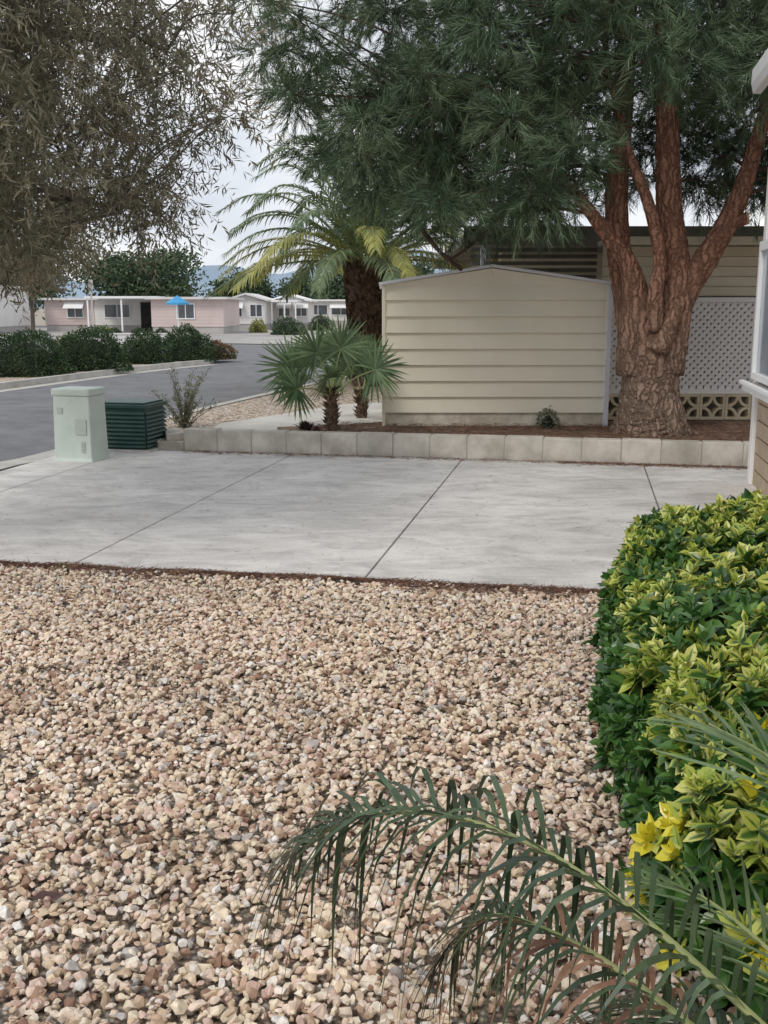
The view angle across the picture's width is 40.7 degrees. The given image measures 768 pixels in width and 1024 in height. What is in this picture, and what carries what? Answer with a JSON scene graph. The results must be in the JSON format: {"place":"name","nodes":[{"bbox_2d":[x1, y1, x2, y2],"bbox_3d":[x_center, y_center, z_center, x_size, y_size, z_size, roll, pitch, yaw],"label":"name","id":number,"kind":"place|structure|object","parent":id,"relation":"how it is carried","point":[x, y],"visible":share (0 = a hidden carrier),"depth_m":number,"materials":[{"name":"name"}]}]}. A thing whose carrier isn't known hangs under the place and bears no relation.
{"place":"outdoors","nodes":[
{"label":"outdoors","id":0,"kind":"place"},
{"bbox_2d":[0,352,181,381],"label":"planted verge","id":1,"kind":"structure","parent":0,"point":[3,379],"depth_m":22.30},
{"bbox_2d":[0,327,76,377],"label":"clipped bush","id":2,"kind":"object","parent":1,"relation":"on","point":[25,358],"visible":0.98,"depth_m":22.69,"materials":[{"name":"green plant"}]},
{"bbox_2d":[56,333,74,350],"bbox_3d":[-9.930,-5.282,32.618,2.111,0.793,2.042,9,14,37],"label":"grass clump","id":3,"kind":"object","parent":1,"relation":"on","point":[63,337],"visible":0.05,"depth_m":32.35,"materials":[{"name":"green plant"}]},
{"bbox_2d":[0,173,132,341],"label":"street tree","id":4,"kind":"object","parent":1,"relation":"on","point":[70,270],"visible":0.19,"depth_m":30.52,"materials":[{"name":"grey plant"}]},
{"bbox_2d":[88,280,94,338],"bbox_3d":[-9.300,-6.158,33.033,0.152,2.450,0.152,0,11,0],"label":"post lamp","id":5,"kind":"object","parent":1,"relation":"on","point":[91,287],"visible":0.69,"depth_m":32.91,"materials":[{"name":"white metal"}]},
{"bbox_2d":[56,323,133,371],"bbox_3d":[-7.102,-3.993,25.127,2.134,1.170,2.013,0,11,0],"label":"clipped bush","id":6,"kind":"object","parent":1,"relation":"on","point":[85,354],"visible":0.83,"depth_m":24.69,"materials":[{"name":"green plant"}]},
{"bbox_2d":[120,328,174,363],"bbox_3d":[-6.437,-4.476,27.965,1.615,1.014,1.573,0,11,0],"label":"clipped bush","id":7,"kind":"object","parent":1,"relation":"on","point":[142,349],"visible":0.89,"depth_m":27.64,"materials":[{"name":"green plant"}]},
{"bbox_2d":[161,322,219,361],"bbox_3d":[-5.587,-4.843,29.512,1.703,1.130,1.740,0,11,0],"label":"clipped bush","id":8,"kind":"object","parent":1,"relation":"on","point":[187,347],"visible":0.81,"depth_m":29.19,"materials":[{"name":"green plant"}]},
{"bbox_2d":[205,339,237,359],"bbox_3d":[-4.942,-4.805,30.619,1.212,0.618,1.303,-8,13,-33],"label":"bronze bush","id":9,"kind":"object","parent":1,"relation":"on","point":[222,352],"visible":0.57,"depth_m":30.41,"materials":[{"name":"brown plant"}]},
{"bbox_2d":[0,341,333,469],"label":"road","id":10,"kind":"structure","parent":0,"point":[26,422],"depth_m":19.93,"materials":[{"name":"grey asphalt"}]},
{"bbox_2d":[0,449,54,469],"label":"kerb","id":11,"kind":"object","parent":10,"relation":"on","point":[24,460],"visible":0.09,"depth_m":10.99,"materials":[{"name":"concrete"}]},
{"bbox_2d":[0,364,218,391],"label":"gutter","id":12,"kind":"object","parent":10,"relation":"on","point":[47,384],"visible":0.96,"depth_m":23.44,"materials":[{"name":"concrete"}]},
{"bbox_2d":[0,308,344,470],"bbox_3d":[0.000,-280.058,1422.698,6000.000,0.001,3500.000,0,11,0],"label":"ground","id":13,"kind":"structure","parent":0,"point":[39,321],"depth_m":109.70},
{"bbox_2d":[0,285,29,333],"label":"mobile home","id":14,"kind":"object","parent":13,"relation":"on","point":[10,318],"visible":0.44,"depth_m":64.77,"materials":[{"name":"white"}]},
{"bbox_2d":[38,298,96,330],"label":"mobile home","id":15,"kind":"object","parent":13,"relation":"on","point":[64,314],"visible":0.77,"depth_m":68.72,"materials":[{"name":"pink paint"}]},
{"bbox_2d":[66,308,83,317],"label":"window","id":16,"kind":"structure","parent":15,"relation":"in","point":[71,313],"depth_m":68.71,"materials":[{"name":"white glass"}]},
{"bbox_2d":[0,349,215,389],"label":"kerb","id":17,"kind":"structure","parent":13,"relation":"on","point":[42,380],"depth_m":23.65,"materials":[{"name":"concrete"}]},
{"bbox_2d":[84,296,162,332],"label":"mobile home","id":18,"kind":"object","parent":13,"relation":"on","point":[125,313],"visible":0.48,"depth_m":67.69,"materials":[{"name":"white"}]},
{"bbox_2d":[104,304,130,317],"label":"window","id":19,"kind":"structure","parent":18,"relation":"in","point":[110,310],"depth_m":67.70,"materials":[{"name":"grey glass"}]},
{"bbox_2d":[61,241,208,296],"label":"shade tree","id":20,"kind":"object","parent":13,"relation":"on","point":[175,285],"visible":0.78,"depth_m":86.76,"materials":[{"name":"green plant"}]},
{"bbox_2d":[0,0,301,322],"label":"acacia tree","id":21,"kind":"object","parent":13,"relation":"on","point":[39,114],"visible":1,"depth_m":7.39,"materials":[{"name":"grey plant"}]},
{"bbox_2d":[164,428,183,440],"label":"edging kerb","id":22,"kind":"structure","parent":13,"relation":"on","point":[171,434],"depth_m":11.74,"materials":[{"name":"grey concrete"}]},
{"bbox_2d":[144,297,243,333],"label":"mobile home","id":23,"kind":"object","parent":13,"relation":"on","point":[215,315],"visible":0.79,"depth_m":61.92,"materials":[{"name":"pink paint"}]},
{"bbox_2d":[176,303,194,318],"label":"window","id":24,"kind":"structure","parent":23,"relation":"in","point":[184,311],"depth_m":61.80,"materials":[{"name":"grey glass"}]},
{"bbox_2d":[202,266,284,300],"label":"shade tree","id":25,"kind":"object","parent":13,"relation":"on","point":[268,288],"visible":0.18,"depth_m":95.18,"materials":[{"name":"green plant"}]},
{"bbox_2d":[233,293,272,329],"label":"mobile home","id":26,"kind":"object","parent":13,"relation":"on","point":[251,307],"visible":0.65,"depth_m":72.65,"materials":[{"name":"white"}]},
{"bbox_2d":[249,304,262,316],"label":"window","id":27,"kind":"structure","parent":26,"relation":"in","point":[256,310],"depth_m":72.59,"materials":[{"name":"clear glass"}]},
{"bbox_2d":[165,376,346,419],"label":"kerb","id":28,"kind":"structure","parent":13,"relation":"on","point":[241,399],"depth_m":16.48,"materials":[{"name":"concrete"}]},
{"bbox_2d":[250,263,265,300],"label":"cypress tree","id":29,"kind":"object","parent":13,"relation":"on","point":[259,289],"visible":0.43,"depth_m":94.56,"materials":[{"name":"green plant"}]},
{"bbox_2d":[264,273,272,297],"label":"cypress tree","id":30,"kind":"object","parent":13,"relation":"on","point":[267,282],"visible":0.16,"depth_m":96.64,"materials":[{"name":"green plant"}]},
{"bbox_2d":[271,294,317,328],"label":"mobile home","id":31,"kind":"object","parent":13,"relation":"on","point":[300,309],"visible":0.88,"depth_m":77.51,"materials":[{"name":"white"}]},
{"bbox_2d":[278,308,289,316],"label":"window","id":32,"kind":"structure","parent":31,"relation":"in","point":[280,310],"depth_m":77.53,"materials":[{"name":"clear glass"}]},
{"bbox_2d":[296,308,306,316],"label":"window","id":33,"kind":"structure","parent":31,"relation":"in","point":[300,312],"depth_m":77.54,"materials":[{"name":"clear glass"}]},
{"bbox_2d":[275,273,325,299],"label":"shade tree","id":34,"kind":"object","parent":13,"relation":"on","point":[305,290],"visible":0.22,"depth_m":96.48,"materials":[{"name":"green plant"}]},
{"bbox_2d":[305,299,346,325],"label":"mobile home","id":35,"kind":"object","parent":13,"relation":"on","point":[332,307],"visible":0.43,"depth_m":90.25,"materials":[{"name":"white"}]},
{"bbox_2d":[314,304,327,314],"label":"window","id":36,"kind":"structure","parent":35,"relation":"in","point":[322,309],"depth_m":90.26,"materials":[{"name":"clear glass"}]},
{"bbox_2d":[331,308,345,314],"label":"window","id":37,"kind":"structure","parent":35,"relation":"in","point":[341,311],"depth_m":90.28,"materials":[{"name":"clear glass"}]},
{"bbox_2d":[310,263,346,298],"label":"shade tree","id":38,"kind":"object","parent":13,"relation":"on","point":[335,289],"visible":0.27,"depth_m":91.36,"materials":[{"name":"green plant"}]},
{"bbox_2d":[390,254,433,278],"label":"shade tree","id":39,"kind":"object","parent":13,"relation":"on","point":[426,271],"visible":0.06,"depth_m":86.78,"materials":[{"name":"green plant"}]},
{"bbox_2d":[158,427,748,466],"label":"retaining wall","id":40,"kind":"structure","parent":13,"relation":"on","point":[570,449],"depth_m":10.95,"materials":[{"name":"concrete"}]},
{"bbox_2d":[739,49,767,496],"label":"mobile home","id":41,"kind":"object","parent":13,"relation":"on","point":[757,467],"visible":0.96,"depth_m":8.90,"materials":[{"name":"beige"}]},
{"bbox_2d":[739,239,767,402],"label":"window","id":42,"kind":"structure","parent":41,"relation":"in","point":[759,365],"depth_m":8.83,"materials":[{"name":"white paint"}]},
{"bbox_2d":[3,325,348,343],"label":"yard","id":43,"kind":"structure","parent":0,"point":[242,337],"depth_m":56.51,"materials":[{"name":"grey concrete"}]},
{"bbox_2d":[1,238,76,319],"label":"shade tree","id":44,"kind":"object","parent":43,"relation":"on","point":[48,291],"visible":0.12,"depth_m":82.67,"materials":[{"name":"green plant"}]},
{"bbox_2d":[107,327,122,332],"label":"round shrub","id":45,"kind":"object","parent":43,"relation":"on","point":[114,330],"visible":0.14,"depth_m":46.74,"materials":[{"name":"green plant"}]},
{"bbox_2d":[81,333,166,343],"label":"garden wall","id":46,"kind":"structure","parent":43,"relation":"on","point":[122,336],"depth_m":45.56,"materials":[{"name":"white"}]},
{"bbox_2d":[131,327,145,332],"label":"round shrub","id":47,"kind":"object","parent":43,"relation":"on","point":[139,329],"visible":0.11,"depth_m":47.18,"materials":[{"name":"green plant"}]},
{"bbox_2d":[155,328,171,340],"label":"round shrub","id":48,"kind":"object","parent":43,"relation":"on","point":[161,331],"visible":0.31,"depth_m":47.43,"materials":[{"name":"green plant"}]},
{"bbox_2d":[166,296,188,328],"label":"parasol","id":49,"kind":"object","parent":43,"relation":"on","point":[177,300],"visible":0.87,"depth_m":54.53,"materials":[{"name":"blue fabric"}]},
{"bbox_2d":[248,318,267,332],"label":"yard shrub","id":50,"kind":"object","parent":43,"relation":"on","point":[256,326],"visible":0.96,"depth_m":64.72,"materials":[{"name":"plant"}]},
{"bbox_2d":[270,316,305,334],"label":"yard shrub","id":51,"kind":"object","parent":43,"relation":"on","point":[287,327],"visible":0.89,"depth_m":59.58,"materials":[{"name":"green plant"}]},
{"bbox_2d":[306,313,333,330],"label":"yard shrub","id":52,"kind":"object","parent":43,"relation":"on","point":[321,320],"visible":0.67,"depth_m":70.46,"materials":[{"name":"green plant"}]},
{"bbox_2d":[34,250,448,307],"bbox_3d":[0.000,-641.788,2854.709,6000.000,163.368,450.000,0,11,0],"label":"mountains","id":53,"kind":"structure","parent":0,"point":[210,270],"depth_m":2819.63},
{"bbox_2d":[214,402,381,429],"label":"garden path","id":54,"kind":"structure","parent":0,"point":[346,414],"depth_m":13.70,"materials":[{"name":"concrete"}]},
{"bbox_2d":[314,333,381,417],"bbox_3d":[-0.411,-1.777,13.765,1.015,1.196,0.894,5,12,23],"label":"fan palm","id":55,"kind":"object","parent":54,"relation":"on","point":[361,407],"visible":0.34,"depth_m":13.80,"materials":[{"name":"green plant"}]},
{"bbox_2d":[0,563,735,1023],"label":"gravel ground","id":56,"kind":"structure","parent":0,"point":[146,993],"depth_m":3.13,"materials":[{"name":"beige gravel"}]},
{"bbox_2d":[30,890,67,900],"bbox_3d":[-0.897,1.029,2.773,0.105,0.020,0.040,0,11,0],"label":"fallen leaf","id":57,"kind":"object","parent":56,"relation":"on","point":[53,896],"visible":1,"depth_m":2.78,"materials":[{"name":"brown plant"}]},
{"bbox_2d":[227,696,767,1023],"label":"pygmy palm","id":58,"kind":"object","parent":56,"relation":"on","point":[666,1010],"visible":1,"depth_m":1.80,"materials":[{"name":"green plant"}]},
{"bbox_2d":[582,488,767,1023],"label":"hedge","id":59,"kind":"object","parent":56,"relation":"on","point":[682,611],"visible":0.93,"depth_m":3.05,"materials":[{"name":"green plant"}]},
{"bbox_2d":[0,450,764,592],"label":"driveway","id":60,"kind":"structure","parent":0,"point":[34,499],"depth_m":8.09,"materials":[{"name":"concrete"}]},
{"bbox_2d":[51,386,110,462],"bbox_3d":[-3.190,-0.918,10.879,0.470,0.775,0.400,3,12,14],"label":"utility pedestal","id":61,"kind":"object","parent":60,"relation":"on","point":[80,431],"visible":0.96,"depth_m":10.73,"materials":[{"name":"green plastic"}]},
{"bbox_2d":[0,0,767,281],"label":"sky","id":62,"kind":"structure","parent":0,"point":[243,187],"materials":[{"name":"white"}]},
{"bbox_2d":[155,378,704,446],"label":"raised yard","id":63,"kind":"structure","parent":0,"point":[246,409],"depth_m":15.34,"materials":[{"name":"beige gravel"}]},
{"bbox_2d":[149,367,219,427],"bbox_3d":[-2.488,-1.362,12.841,0.844,0.890,0.627,-6,13,-29],"label":"straggly shrub","id":64,"kind":"object","parent":63,"relation":"on","point":[182,419],"visible":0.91,"depth_m":12.86,"materials":[{"name":"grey plant"}]},
{"bbox_2d":[202,127,507,386],"bbox_3d":[-0.348,-4.645,19.442,6.203,4.721,6.602,0,11,0],"label":"date palm","id":65,"kind":"object","parent":63,"relation":"on","point":[366,261],"visible":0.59,"depth_m":18.83,"materials":[{"name":"green plant"}]},
{"bbox_2d":[277,420,750,441],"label":"planting bed soil","id":66,"kind":"structure","parent":63,"relation":"on","point":[294,428],"depth_m":12.36,"materials":[{"name":"brown soil"}]},
{"bbox_2d":[294,420,314,430],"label":"succulent","id":67,"kind":"object","parent":66,"relation":"on","point":[304,425],"visible":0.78,"depth_m":12.16,"materials":[{"name":"plant"}]},
{"bbox_2d":[309,426,323,430],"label":"succulent","id":68,"kind":"object","parent":66,"relation":"on","point":[317,428],"visible":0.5,"depth_m":12.03,"materials":[{"name":"plant"}]},
{"bbox_2d":[255,312,407,431],"bbox_3d":[-0.609,-1.583,11.986,1.818,1.435,1.342,0,11,0],"label":"fan palm","id":69,"kind":"object","parent":66,"relation":"on","point":[341,347],"visible":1,"depth_m":11.92,"materials":[{"name":"green plant"}]},
{"bbox_2d":[206,0,767,437],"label":"pine tree","id":70,"kind":"object","parent":66,"relation":"on","point":[538,92],"visible":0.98,"depth_m":10.92,"materials":[{"name":"green plant"}]},
{"bbox_2d":[379,264,612,425],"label":"garden shed","id":71,"kind":"structure","parent":66,"relation":"on","point":[499,345],"depth_m":12.54,"materials":[{"name":"white metal"}]},
{"bbox_2d":[535,405,559,428],"bbox_3d":[1.978,-1.143,12.512,0.332,0.292,0.301,4,12,18],"label":"weed","id":72,"kind":"object","parent":66,"relation":"on","point":[548,421],"visible":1,"depth_m":12.47,"materials":[{"name":"green plant"}]},
{"bbox_2d":[608,394,751,419],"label":"breeze block wall","id":73,"kind":"structure","parent":63,"relation":"on","point":[722,407],"depth_m":13.38,"materials":[{"name":"beige concrete"}]},
{"bbox_2d":[608,296,755,415],"bbox_3d":[5.383,-2.030,13.467,5.285,1.650,0.390,0,11,0],"label":"lattice fence","id":74,"kind":"object","parent":73,"relation":"on","point":[718,358],"visible":0.26,"depth_m":13.31,"materials":[{"name":"white paint"}]},
{"bbox_2d":[432,226,763,295],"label":"neighbour house","id":75,"kind":"structure","parent":0,"point":[735,272],"depth_m":13.58,"materials":[{"name":"white paint"}]},
{"label":"joint soil","id":76,"kind":"structure","parent":0,"visible":0},
{"bbox_2d":[104,398,166,452],"bbox_3d":[-2.870,-0.960,11.758,0.720,0.615,0.660,2,11,12],"label":"transformer box","id":77,"kind":"object","parent":76,"relation":"on","point":[135,424],"visible":0.71,"depth_m":11.49,"materials":[{"name":"metal"}]},
{"bbox_2d":[0,418,749,1023],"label":"pine needle litter","id":78,"kind":"object","parent":76,"relation":"on","point":[408,584],"visible":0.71,"depth_m":6.29,"materials":[{"name":"brown plant"}]}
]}

